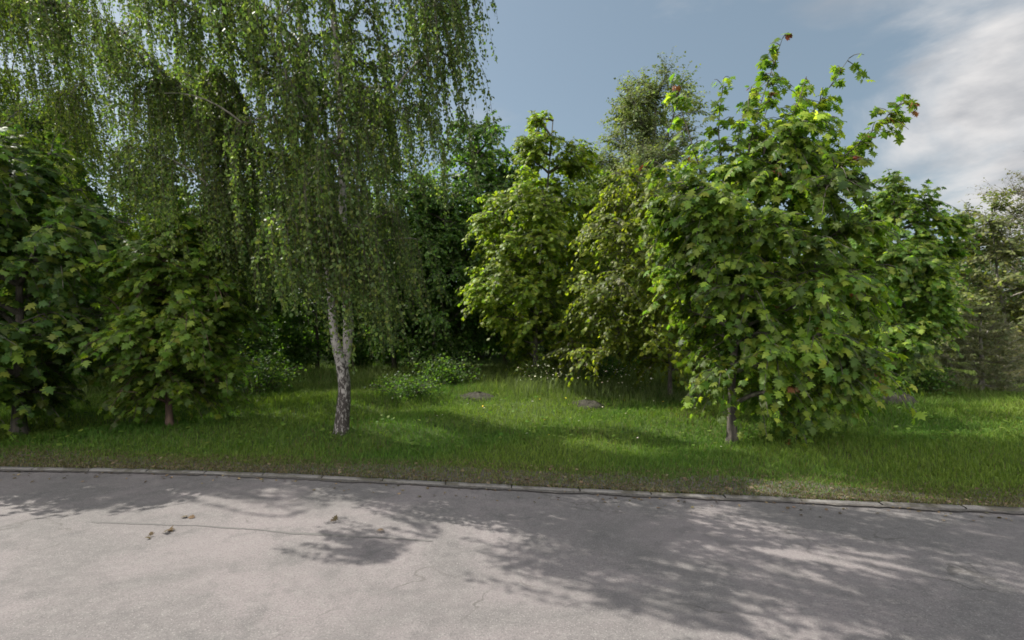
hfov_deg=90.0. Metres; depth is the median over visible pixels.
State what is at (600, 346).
shrub
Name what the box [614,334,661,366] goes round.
shrub
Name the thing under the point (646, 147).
poplar tree
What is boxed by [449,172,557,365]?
maple tree
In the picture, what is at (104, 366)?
shrub
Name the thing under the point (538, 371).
shrub
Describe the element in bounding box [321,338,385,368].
shrub
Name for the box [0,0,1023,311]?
sky
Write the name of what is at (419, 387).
shrub
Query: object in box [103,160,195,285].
maple tree
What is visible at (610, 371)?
shrub
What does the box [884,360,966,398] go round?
shrub
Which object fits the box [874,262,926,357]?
maple tree
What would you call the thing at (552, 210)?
maple tree
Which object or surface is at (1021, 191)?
ash tree
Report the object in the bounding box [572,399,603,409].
earth mound
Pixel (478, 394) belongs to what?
earth mound
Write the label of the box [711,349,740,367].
shrub
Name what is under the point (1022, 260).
maple tree
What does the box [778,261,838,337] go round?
maple tree
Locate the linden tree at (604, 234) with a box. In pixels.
[542,155,761,399]
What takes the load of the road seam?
on the road
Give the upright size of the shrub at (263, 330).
3.066 m
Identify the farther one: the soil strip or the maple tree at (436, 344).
the maple tree at (436, 344)
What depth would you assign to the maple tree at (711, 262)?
9.20 m
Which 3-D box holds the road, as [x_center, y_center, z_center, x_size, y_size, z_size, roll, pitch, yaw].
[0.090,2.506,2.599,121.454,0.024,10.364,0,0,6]
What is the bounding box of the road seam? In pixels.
[92,521,432,540]
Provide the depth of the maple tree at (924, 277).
15.91 m
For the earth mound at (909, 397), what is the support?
on the grass verge
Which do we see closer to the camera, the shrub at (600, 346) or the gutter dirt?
the gutter dirt
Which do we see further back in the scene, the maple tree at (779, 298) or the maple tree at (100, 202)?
the maple tree at (779, 298)
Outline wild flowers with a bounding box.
[517,363,653,387]
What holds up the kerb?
on the road
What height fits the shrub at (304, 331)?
3.687 m
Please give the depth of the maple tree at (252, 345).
19.69 m
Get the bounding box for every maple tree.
[0,102,141,369]
[0,121,163,441]
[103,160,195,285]
[187,172,295,365]
[224,180,311,315]
[254,195,368,366]
[337,152,456,369]
[375,179,493,371]
[400,110,538,365]
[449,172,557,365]
[455,110,613,380]
[542,224,579,342]
[563,163,669,368]
[634,32,927,448]
[770,244,785,308]
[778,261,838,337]
[816,169,981,391]
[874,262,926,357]
[930,238,1002,353]
[972,248,1023,313]
[1003,259,1023,322]
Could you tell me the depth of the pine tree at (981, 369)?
16.66 m
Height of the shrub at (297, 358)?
1.544 m
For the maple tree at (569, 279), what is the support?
on the grass verge
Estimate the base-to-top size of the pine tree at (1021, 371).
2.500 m
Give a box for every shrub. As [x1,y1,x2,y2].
[90,359,114,376]
[211,344,311,395]
[237,314,286,359]
[253,308,330,358]
[258,340,320,371]
[311,318,377,341]
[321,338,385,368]
[363,362,450,403]
[372,346,411,363]
[408,349,484,386]
[463,345,495,357]
[500,345,541,362]
[519,354,556,384]
[540,342,583,367]
[572,352,643,379]
[583,335,615,362]
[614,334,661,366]
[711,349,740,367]
[809,380,891,411]
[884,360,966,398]
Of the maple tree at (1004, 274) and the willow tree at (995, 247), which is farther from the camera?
the maple tree at (1004, 274)
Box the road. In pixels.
[0,471,1023,639]
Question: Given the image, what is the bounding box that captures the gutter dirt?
[0,469,1023,513]
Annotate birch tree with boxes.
[0,0,205,276]
[6,0,501,435]
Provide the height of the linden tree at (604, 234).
7.552 m
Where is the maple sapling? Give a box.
[67,197,282,433]
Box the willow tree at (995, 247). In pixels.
[926,186,1023,363]
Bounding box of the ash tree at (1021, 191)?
[966,168,1023,292]
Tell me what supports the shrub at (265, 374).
on the grass verge
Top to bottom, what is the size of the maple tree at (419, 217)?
9.852 m
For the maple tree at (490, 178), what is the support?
on the grass verge
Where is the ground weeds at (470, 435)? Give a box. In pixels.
[0,378,1023,452]
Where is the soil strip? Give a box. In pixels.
[1,449,1023,505]
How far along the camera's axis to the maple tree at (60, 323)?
10.36 m
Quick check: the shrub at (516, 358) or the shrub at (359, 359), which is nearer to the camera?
the shrub at (359, 359)
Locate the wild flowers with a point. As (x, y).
(595, 368)
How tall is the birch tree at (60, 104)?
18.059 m
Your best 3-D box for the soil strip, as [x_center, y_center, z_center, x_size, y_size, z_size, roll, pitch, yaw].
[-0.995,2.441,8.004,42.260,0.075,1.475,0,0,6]
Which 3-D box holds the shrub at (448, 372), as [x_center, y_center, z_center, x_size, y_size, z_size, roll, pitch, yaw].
[-2.338,1.788,18.564,2.764,1.544,2.862,0,0,0]
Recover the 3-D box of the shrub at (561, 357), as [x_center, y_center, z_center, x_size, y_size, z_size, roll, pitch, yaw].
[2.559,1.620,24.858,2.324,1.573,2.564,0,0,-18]
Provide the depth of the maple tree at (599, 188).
23.18 m
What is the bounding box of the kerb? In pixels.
[0,466,1023,511]
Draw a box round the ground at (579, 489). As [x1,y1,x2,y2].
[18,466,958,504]
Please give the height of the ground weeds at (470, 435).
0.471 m
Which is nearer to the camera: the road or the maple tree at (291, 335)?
the road
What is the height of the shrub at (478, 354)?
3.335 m
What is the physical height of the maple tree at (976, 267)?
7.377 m
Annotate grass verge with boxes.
[0,342,1023,505]
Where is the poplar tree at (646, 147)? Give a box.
[573,46,714,275]
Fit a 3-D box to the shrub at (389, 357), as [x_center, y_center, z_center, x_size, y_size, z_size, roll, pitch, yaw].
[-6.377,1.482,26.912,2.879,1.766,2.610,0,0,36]
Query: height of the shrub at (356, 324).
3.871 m
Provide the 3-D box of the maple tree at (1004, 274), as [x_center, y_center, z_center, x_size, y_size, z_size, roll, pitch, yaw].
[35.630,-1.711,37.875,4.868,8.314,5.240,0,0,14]
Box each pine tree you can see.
[928,305,1023,391]
[992,325,1023,379]
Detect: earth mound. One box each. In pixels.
[456,391,493,401]
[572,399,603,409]
[880,391,918,405]
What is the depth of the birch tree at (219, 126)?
9.46 m
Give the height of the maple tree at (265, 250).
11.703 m
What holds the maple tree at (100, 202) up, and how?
on the grass verge
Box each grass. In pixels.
[27,352,1023,408]
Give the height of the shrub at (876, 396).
1.437 m

